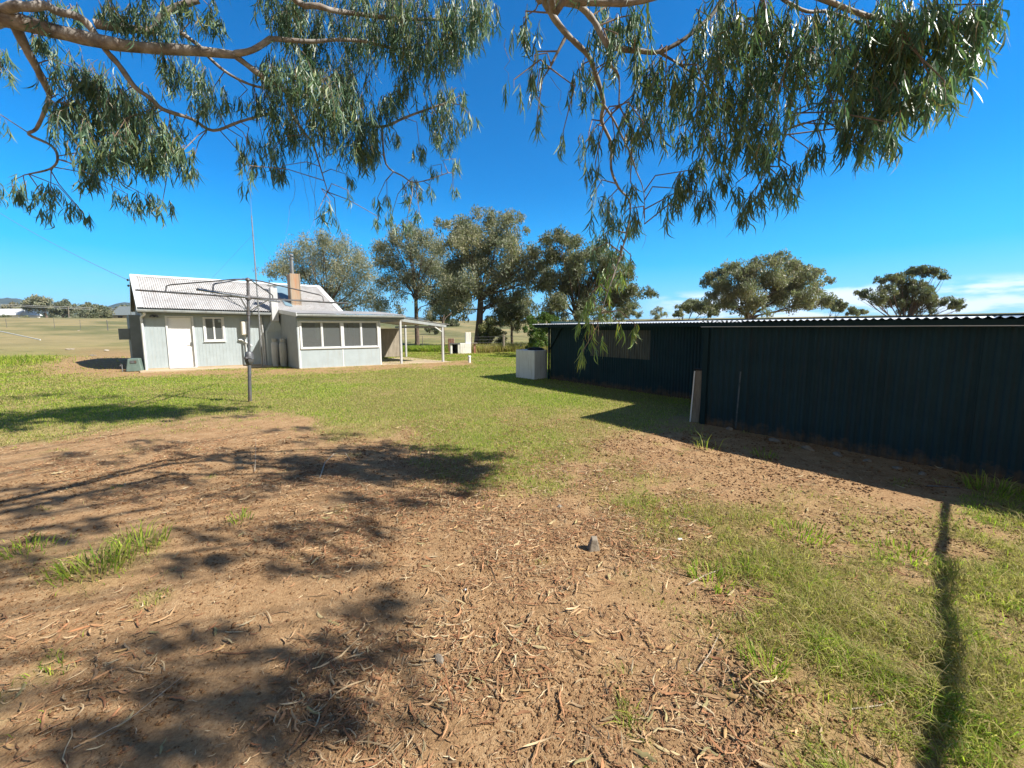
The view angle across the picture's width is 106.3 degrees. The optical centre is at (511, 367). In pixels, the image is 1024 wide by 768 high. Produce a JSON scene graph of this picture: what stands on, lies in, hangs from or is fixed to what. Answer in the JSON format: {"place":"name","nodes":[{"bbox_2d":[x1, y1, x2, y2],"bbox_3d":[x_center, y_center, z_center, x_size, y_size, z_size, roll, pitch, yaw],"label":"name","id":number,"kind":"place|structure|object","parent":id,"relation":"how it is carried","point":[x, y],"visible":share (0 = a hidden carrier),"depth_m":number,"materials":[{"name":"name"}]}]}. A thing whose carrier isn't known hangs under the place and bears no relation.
{"place":"outdoors","nodes":[
{"label":"outdoors","id":0,"kind":"place"},
{"bbox_2d":[0,353,75,365],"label":"tall grass","id":1,"kind":"structure","parent":0,"point":[22,358],"depth_m":18.55,"materials":[{"name":"green plant"}]},
{"bbox_2d":[0,298,129,314],"bbox_3d":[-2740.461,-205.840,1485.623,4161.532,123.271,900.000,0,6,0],"label":"hills","id":2,"kind":"structure","parent":0,"point":[6,300],"depth_m":1325.82,"materials":[{"name":"green plant"}]},
{"bbox_2d":[140,356,451,372],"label":"path","id":3,"kind":"structure","parent":0,"point":[266,366],"depth_m":17.01,"materials":[{"name":"concrete"}]},
{"bbox_2d":[213,192,281,366],"bbox_3d":[-12.426,-3.919,17.565,2.961,7.550,2.855,-3,6,-22],"label":"antenna mast","id":4,"kind":"object","parent":3,"relation":"on","point":[256,288],"visible":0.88,"depth_m":16.68,"materials":[{"name":"grey metal"}]},
{"bbox_2d":[271,339,279,365],"bbox_3d":[-10.664,-0.715,17.299,0.292,1.220,0.289,0,6,0],"label":"gas cylinder","id":5,"kind":"object","parent":3,"relation":"on","point":[275,352],"visible":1,"depth_m":17.20,"materials":[{"name":"grey paint"}]},
{"bbox_2d":[279,339,287,365],"bbox_3d":[-10.169,-0.694,17.076,0.292,1.220,0.289,0,6,0],"label":"gas cylinder","id":6,"kind":"object","parent":3,"relation":"on","point":[283,353],"visible":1,"depth_m":16.97,"materials":[{"name":"grey paint"}]},
{"bbox_2d":[402,343,447,351],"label":"tall grass","id":7,"kind":"structure","parent":0,"point":[424,348],"depth_m":27.63,"materials":[{"name":"green plant"}]},
{"bbox_2d":[406,317,521,320],"bbox_3d":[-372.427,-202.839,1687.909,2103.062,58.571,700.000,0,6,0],"label":"hills","id":8,"kind":"structure","parent":0,"point":[420,318],"depth_m":1570.74,"materials":[{"name":"plant"}]},
{"bbox_2d":[0,312,1023,767],"bbox_3d":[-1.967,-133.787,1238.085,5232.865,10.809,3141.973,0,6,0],"label":"ground","id":9,"kind":"structure","parent":0,"point":[96,336],"depth_m":2.61,"materials":[{"name":"brown soil"}]},
{"bbox_2d":[0,301,21,308],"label":"paddock tree","id":10,"kind":"object","parent":9,"relation":"on","point":[12,304],"visible":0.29,"depth_m":167.34,"materials":[{"name":"green plant"}]},
{"bbox_2d":[0,331,40,339],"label":"stay pole","id":11,"kind":"object","parent":9,"relation":"on","point":[20,335],"visible":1,"depth_m":27.94,"materials":[{"name":"white metal"}]},
{"bbox_2d":[0,309,42,317],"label":"farm shed","id":12,"kind":"structure","parent":9,"relation":"on","point":[16,312],"depth_m":150.41,"materials":[{"name":"white metal"}]},
{"bbox_2d":[0,526,59,559],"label":"grass tuft","id":13,"kind":"object","parent":9,"relation":"on","point":[20,547],"visible":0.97,"depth_m":2.98,"materials":[{"name":"green plant"}]},
{"bbox_2d":[20,294,53,317],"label":"paddock tree","id":14,"kind":"object","parent":9,"relation":"on","point":[37,301],"visible":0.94,"depth_m":146.54,"materials":[{"name":"green plant"}]},
{"bbox_2d":[2,304,90,317],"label":"power line","id":15,"kind":"object","parent":9,"relation":"on","point":[68,308],"visible":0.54,"depth_m":128.49,"materials":[{"name":"grey metal"}]},
{"bbox_2d":[3,318,120,329],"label":"paddock fence","id":16,"kind":"object","parent":9,"relation":"on","point":[73,326],"visible":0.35,"depth_m":54.34,"materials":[{"name":"wood"}]},
{"bbox_2d":[48,298,77,317],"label":"paddock tree","id":17,"kind":"object","parent":9,"relation":"on","point":[63,304],"visible":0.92,"depth_m":162.61,"materials":[{"name":"green plant"}]},
{"bbox_2d":[40,314,87,317],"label":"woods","id":18,"kind":"object","parent":9,"relation":"on","point":[43,316],"visible":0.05,"depth_m":199.37,"materials":[{"name":"green plant"}]},
{"bbox_2d":[43,550,95,581],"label":"grass tuft","id":19,"kind":"object","parent":9,"relation":"on","point":[86,563],"visible":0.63,"depth_m":2.69,"materials":[{"name":"green plant"}]},
{"bbox_2d":[73,302,99,317],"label":"paddock tree","id":20,"kind":"object","parent":9,"relation":"on","point":[84,312],"visible":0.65,"depth_m":156.53,"materials":[{"name":"green plant"}]},
{"bbox_2d":[18,527,160,587],"bbox_3d":[-2.926,1.313,2.730,0.656,0.230,0.763,5,8,40],"label":"grass tuft","id":21,"kind":"object","parent":9,"relation":"on","point":[104,565],"visible":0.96,"depth_m":2.67,"materials":[{"name":"green plant"}]},
{"bbox_2d":[87,305,114,317],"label":"paddock tree","id":22,"kind":"object","parent":9,"relation":"on","point":[100,311],"visible":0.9,"depth_m":93.82,"materials":[{"name":"green plant"}]},
{"bbox_2d":[112,306,134,317],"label":"farmhouse","id":23,"kind":"object","parent":9,"relation":"on","point":[121,311],"visible":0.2,"depth_m":119.12,"materials":[{"name":"grey metal"}]},
{"bbox_2d":[73,677,181,748],"bbox_3d":[-1.673,1.525,1.705,0.056,0.008,0.363,3,7,28],"label":"fallen twig","id":24,"kind":"object","parent":9,"relation":"on","point":[125,721],"visible":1,"depth_m":1.66,"materials":[{"name":"brown wood"}]},
{"bbox_2d":[126,358,144,371],"bbox_3d":[-15.265,-0.136,15.580,0.491,0.520,0.475,-3,7,-28],"label":"utility box","id":25,"kind":"object","parent":9,"relation":"on","point":[135,364],"visible":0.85,"depth_m":15.41,"materials":[{"name":"metal"}]},
{"bbox_2d":[98,517,181,559],"bbox_3d":[-2.845,1.302,2.994,0.551,0.199,0.531,0,6,0],"label":"grass tuft","id":26,"kind":"object","parent":9,"relation":"on","point":[163,536],"visible":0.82,"depth_m":3.02,"materials":[{"name":"green plant"}]},
{"bbox_2d":[221,504,253,524],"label":"grass tuft","id":27,"kind":"object","parent":9,"relation":"on","point":[243,514],"visible":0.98,"depth_m":3.42,"materials":[{"name":"green plant"}]},
{"bbox_2d":[135,277,347,401],"bbox_3d":[-6.001,-0.619,8.844,3.021,2.878,3.028,3,7,31],"label":"clothesline","id":28,"kind":"object","parent":9,"relation":"on","point":[249,358],"visible":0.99,"depth_m":8.75,"materials":[{"name":"metal"}]},
{"bbox_2d":[118,254,448,369],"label":"house","id":29,"kind":"structure","parent":9,"relation":"on","point":[169,331],"depth_m":17.01,"materials":[{"name":"grey paint"}]},
{"bbox_2d":[2,214,130,286],"bbox_3d":[-30.604,-9.197,23.757,31.240,9.819,0.387,3,7,27],"label":"power line","id":30,"kind":"object","parent":29,"relation":"attached to","point":[74,254],"visible":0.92,"depth_m":19.51,"materials":[{"name":"grey metal"}]},
{"bbox_2d":[167,318,194,366],"bbox_3d":[-13.994,-1.080,16.234,0.793,2.081,0.104,-3,7,-28],"label":"door","id":31,"kind":"structure","parent":29,"relation":"in","point":[179,329],"depth_m":16.25,"materials":[{"name":"white paint"}]},
{"bbox_2d":[202,317,226,341],"bbox_3d":[-12.925,-1.675,16.679,0.798,1.075,0.090,-3,7,-28],"label":"window","id":32,"kind":"structure","parent":29,"relation":"in","point":[223,339],"depth_m":16.67,"materials":[{"name":"white wood"}]},
{"bbox_2d":[299,321,342,348],"bbox_3d":[-8.191,-1.431,16.515,1.668,1.200,0.090,-3,7,-28],"label":"window","id":33,"kind":"structure","parent":29,"relation":"in","point":[321,322],"depth_m":16.51,"materials":[{"name":"white wood"}]},
{"bbox_2d":[342,321,379,347],"bbox_3d":[-6.795,-1.513,17.253,1.568,1.200,0.090,-3,7,-28],"label":"window","id":34,"kind":"structure","parent":29,"relation":"in","point":[360,322],"depth_m":17.26,"materials":[{"name":"white wood"}]},
{"bbox_2d":[253,227,393,314],"bbox_3d":[-19.176,-8.661,41.031,13.845,12.211,10.790,0,6,0],"label":"gum tree","id":35,"kind":"object","parent":9,"relation":"on","point":[341,275],"visible":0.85,"depth_m":39.52,"materials":[{"name":"green plant"}]},
{"bbox_2d":[319,453,350,477],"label":"fallen twig","id":36,"kind":"object","parent":9,"relation":"on","point":[327,460],"visible":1,"depth_m":4.84,"materials":[{"name":"grey wood"}]},
{"bbox_2d":[368,219,458,345],"bbox_3d":[-8.957,-7.684,36.345,9.501,11.389,7.376,1,6,14],"label":"gum tree","id":37,"kind":"object","parent":9,"relation":"on","point":[428,267],"visible":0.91,"depth_m":34.98,"materials":[{"name":"green plant"}]},
{"bbox_2d":[424,325,438,333],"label":"paddock tree","id":38,"kind":"object","parent":9,"relation":"on","point":[429,330],"visible":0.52,"depth_m":61.23,"materials":[{"name":"green plant"}]},
{"bbox_2d":[435,653,443,665],"bbox_3d":[-0.371,1.490,1.962,0.038,0.033,0.072,-3,7,-28],"label":"stone","id":39,"kind":"object","parent":9,"relation":"on","point":[439,658],"visible":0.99,"depth_m":1.95,"materials":[{"name":"beige stone"}]},
{"bbox_2d":[425,295,473,334],"bbox_3d":[-6.416,-5.024,37.726,4.463,5.833,5.619,-5,8,-41],"label":"gum tree","id":40,"kind":"object","parent":9,"relation":"on","point":[443,318],"visible":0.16,"depth_m":37.14,"materials":[{"name":"green plant"}]},
{"bbox_2d":[448,338,453,351],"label":"brick pier","id":41,"kind":"structure","parent":9,"relation":"on","point":[450,340],"depth_m":27.65,"materials":[{"name":"red brick"}]},
{"bbox_2d":[444,318,459,325],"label":"paddock tree","id":42,"kind":"object","parent":9,"relation":"on","point":[452,322],"visible":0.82,"depth_m":88.97,"materials":[{"name":"green plant"}]},
{"bbox_2d":[449,332,476,353],"bbox_3d":[-3.260,-1.663,25.645,1.800,1.420,0.980,-1,6,-12],"label":"barbecue","id":43,"kind":"object","parent":9,"relation":"on","point":[459,348],"visible":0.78,"depth_m":25.28,"materials":[{"name":"brick"}]},
{"bbox_2d":[404,334,539,348],"bbox_3d":[-2.359,-1.738,27.592,18.585,1.387,2.676,2,6,18],"label":"paddock fence","id":44,"kind":"object","parent":9,"relation":"on","point":[503,336],"visible":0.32,"depth_m":26.26,"materials":[{"name":"wood"}]},
{"bbox_2d":[477,314,506,344],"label":"shrub","id":45,"kind":"object","parent":9,"relation":"on","point":[489,330],"visible":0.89,"depth_m":28.50,"materials":[{"name":"green plant"}]},
{"bbox_2d":[430,204,554,344],"bbox_3d":[-1.402,-7.052,30.165,10.342,11.380,6.810,0,6,0],"label":"gum tree","id":46,"kind":"object","parent":9,"relation":"on","point":[475,259],"visible":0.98,"depth_m":28.98,"materials":[{"name":"green plant"}]},
{"bbox_2d":[0,0,1009,370],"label":"gum tree","id":47,"kind":"object","parent":9,"relation":"on","point":[900,52],"visible":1,"depth_m":4.37,"materials":[{"name":"green plant"}]},
{"bbox_2d":[471,341,547,352],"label":"tall grass","id":48,"kind":"structure","parent":9,"relation":"on","point":[496,347],"depth_m":26.06,"materials":[{"name":"green plant"}]},
{"bbox_2d":[0,351,1023,767],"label":"grass","id":49,"kind":"structure","parent":9,"relation":"on","point":[962,713],"depth_m":2.71,"materials":[{"name":"green plant"}]},
{"bbox_2d":[0,420,1023,767],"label":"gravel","id":50,"kind":"structure","parent":9,"relation":"on","point":[546,746],"depth_m":2.52,"materials":[{"name":"brown gravel"}]},
{"bbox_2d":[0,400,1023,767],"bbox_3d":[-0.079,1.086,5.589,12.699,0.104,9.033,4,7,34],"label":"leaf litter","id":51,"kind":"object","parent":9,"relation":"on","point":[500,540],"visible":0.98,"depth_m":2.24,"materials":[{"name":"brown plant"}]},
{"bbox_2d":[490,293,539,343],"bbox_3d":[0.293,-4.139,33.396,4.382,4.970,3.824,0,6,0],"label":"gum tree","id":52,"kind":"object","parent":9,"relation":"on","point":[514,317],"visible":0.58,"depth_m":32.68,"materials":[{"name":"green plant"}]},
{"bbox_2d":[516,347,546,379],"bbox_3d":[0.690,-0.186,13.105,0.690,1.065,0.900,-6,8,-42],"label":"water tank","id":53,"kind":"object","parent":9,"relation":"on","point":[531,362],"visible":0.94,"depth_m":12.80,"materials":[{"name":"white metal"}]},
{"bbox_2d":[523,311,559,348],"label":"shrub","id":54,"kind":"object","parent":9,"relation":"on","point":[537,338],"visible":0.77,"depth_m":22.16,"materials":[{"name":"green plant"}]},
{"bbox_2d":[587,536,599,551],"bbox_3d":[0.625,1.357,2.956,0.100,0.122,0.077,-2,6,-14],"label":"rock","id":55,"kind":"object","parent":9,"relation":"on","point":[593,545],"visible":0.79,"depth_m":2.93,"materials":[{"name":"grey stone"}]},
{"bbox_2d":[532,224,658,321],"bbox_3d":[6.039,-5.518,27.410,9.214,8.965,5.922,0,6,0],"label":"gum tree","id":56,"kind":"object","parent":9,"relation":"on","point":[570,281],"visible":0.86,"depth_m":26.95,"materials":[{"name":"green plant"}]},
{"bbox_2d":[623,310,643,318],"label":"shrub","id":57,"kind":"object","parent":9,"relation":"on","point":[637,314],"visible":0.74,"depth_m":30.46,"materials":[{"name":"green plant"}]},
{"bbox_2d":[650,306,667,319],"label":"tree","id":58,"kind":"object","parent":9,"relation":"on","point":[655,312],"visible":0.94,"depth_m":29.39,"materials":[{"name":"green plant"}]},
{"bbox_2d":[689,368,701,422],"bbox_3d":[3.336,0.496,6.846,0.160,0.960,0.230,-5,8,-38],"label":"trough board","id":59,"kind":"object","parent":9,"relation":"on","point":[695,402],"visible":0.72,"depth_m":6.84,"materials":[{"name":"white paint"}]},
{"bbox_2d":[672,298,720,319],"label":"gum tree","id":60,"kind":"object","parent":9,"relation":"on","point":[696,306],"visible":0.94,"depth_m":35.40,"materials":[{"name":"green plant"}]},
{"bbox_2d":[688,567,724,584],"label":"fallen twig","id":61,"kind":"object","parent":9,"relation":"on","point":[701,577],"visible":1,"depth_m":2.61,"materials":[{"name":"beige wood"}]},
{"bbox_2d":[697,635,718,670],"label":"fallen twig","id":62,"kind":"object","parent":9,"relation":"on","point":[707,656],"visible":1,"depth_m":1.98,"materials":[{"name":"beige wood"}]},
{"bbox_2d":[694,430,724,450],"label":"grass tuft","id":63,"kind":"object","parent":9,"relation":"on","point":[706,442],"visible":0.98,"depth_m":5.45,"materials":[{"name":"green plant"}]},
{"bbox_2d":[681,554,741,593],"bbox_3d":[1.349,1.387,2.577,0.400,0.129,0.447,0,6,0],"label":"grass tuft","id":64,"kind":"object","parent":9,"relation":"on","point":[693,569],"visible":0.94,"depth_m":2.62,"materials":[{"name":"green plant"}]},
{"bbox_2d":[751,447,778,458],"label":"grass tuft","id":65,"kind":"object","parent":9,"relation":"on","point":[764,453],"visible":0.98,"depth_m":5.12,"materials":[{"name":"green plant"}]},
{"bbox_2d":[733,631,798,678],"bbox_3d":[1.278,1.448,1.925,0.331,0.128,0.328,0,6,0],"label":"grass tuft","id":66,"kind":"object","parent":9,"relation":"on","point":[752,650],"visible":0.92,"depth_m":1.95,"materials":[{"name":"green plant"}]},
{"bbox_2d":[734,544,798,580],"bbox_3d":[1.780,1.371,2.736,0.456,0.119,0.402,0,6,0],"label":"grass tuft","id":67,"kind":"object","parent":9,"relation":"on","point":[778,574],"visible":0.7,"depth_m":2.72,"materials":[{"name":"green plant"}]},
{"bbox_2d":[699,247,838,318],"bbox_3d":[19.616,-5.307,29.491,10.614,7.997,6.044,0,6,0],"label":"gum tree","id":68,"kind":"object","parent":9,"relation":"on","point":[781,281],"visible":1,"depth_m":28.62,"materials":[{"name":"green plant"}]},
{"bbox_2d":[769,438,780,442],"bbox_3d":[3.900,1.084,5.710,0.087,0.077,0.180,-2,6,-16],"label":"stone","id":69,"kind":"object","parent":9,"relation":"on","point":[774,439],"visible":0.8,"depth_m":5.69,"materials":[{"name":"grey stone"}]},
{"bbox_2d":[532,313,1023,483],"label":"shed","id":70,"kind":"structure","parent":9,"relation":"on","point":[944,391],"depth_m":5.24,"materials":[{"name":"metal"}]},
{"bbox_2d":[764,516,841,548],"bbox_3d":[2.376,1.326,3.160,0.565,0.122,0.494,0,6,0],"label":"grass tuft","id":71,"kind":"object","parent":9,"relation":"on","point":[801,528],"visible":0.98,"depth_m":3.15,"materials":[{"name":"green plant"}]},
{"bbox_2d":[801,446,814,450],"bbox_3d":[4.081,1.113,5.297,0.066,0.085,0.158,-6,8,-44],"label":"stone","id":72,"kind":"object","parent":9,"relation":"on","point":[809,448],"visible":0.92,"depth_m":5.28,"materials":[{"name":"grey stone"}]},
{"bbox_2d":[833,451,842,456],"bbox_3d":[4.316,1.147,5.083,0.101,0.069,0.178,2,6,21],"label":"stone","id":73,"kind":"object","parent":9,"relation":"on","point":[837,453],"visible":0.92,"depth_m":5.05,"materials":[{"name":"grey stone"}]},
{"bbox_2d":[826,298,868,316],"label":"gum tree","id":74,"kind":"object","parent":9,"relation":"on","point":[839,306],"visible":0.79,"depth_m":37.05,"materials":[{"name":"green plant"}]},
{"bbox_2d":[852,696,905,709],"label":"fallen twig","id":75,"kind":"object","parent":9,"relation":"on","point":[875,705],"visible":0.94,"depth_m":1.72,"materials":[{"name":"beige wood"}]},
{"bbox_2d":[869,534,950,572],"bbox_3d":[2.931,1.365,2.851,0.517,0.102,0.454,0,6,0],"label":"grass tuft","id":76,"kind":"object","parent":9,"relation":"on","point":[906,548],"visible":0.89,"depth_m":2.87,"materials":[{"name":"green plant"}]},
{"bbox_2d":[853,264,968,315],"bbox_3d":[29.871,-4.566,28.995,8.630,6.462,3.353,-1,6,-7],"label":"gum tree","id":77,"kind":"object","parent":9,"relation":"on","point":[902,299],"visible":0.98,"depth_m":28.56,"materials":[{"name":"green plant"}]},
{"bbox_2d":[918,471,926,475],"bbox_3d":[4.712,1.212,4.409,0.080,0.049,0.087,3,7,27],"label":"stone","id":78,"kind":"object","parent":9,"relation":"on","point":[922,473],"visible":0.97,"depth_m":4.39,"materials":[{"name":"grey stone"}]},
{"bbox_2d":[954,572,1023,611],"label":"grass tuft","id":79,"kind":"object","parent":9,"relation":"on","point":[1011,589],"visible":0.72,"depth_m":2.45,"materials":[{"name":"green plant"}]},
{"bbox_2d":[957,470,1023,497],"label":"grass tuft","id":80,"kind":"object","parent":9,"relation":"on","point":[977,480],"visible":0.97,"depth_m":4.01,"materials":[{"name":"green plant"}]},
{"bbox_2d":[0,0,1023,320],"label":"sky","id":81,"kind":"structure","parent":0,"point":[955,202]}
]}

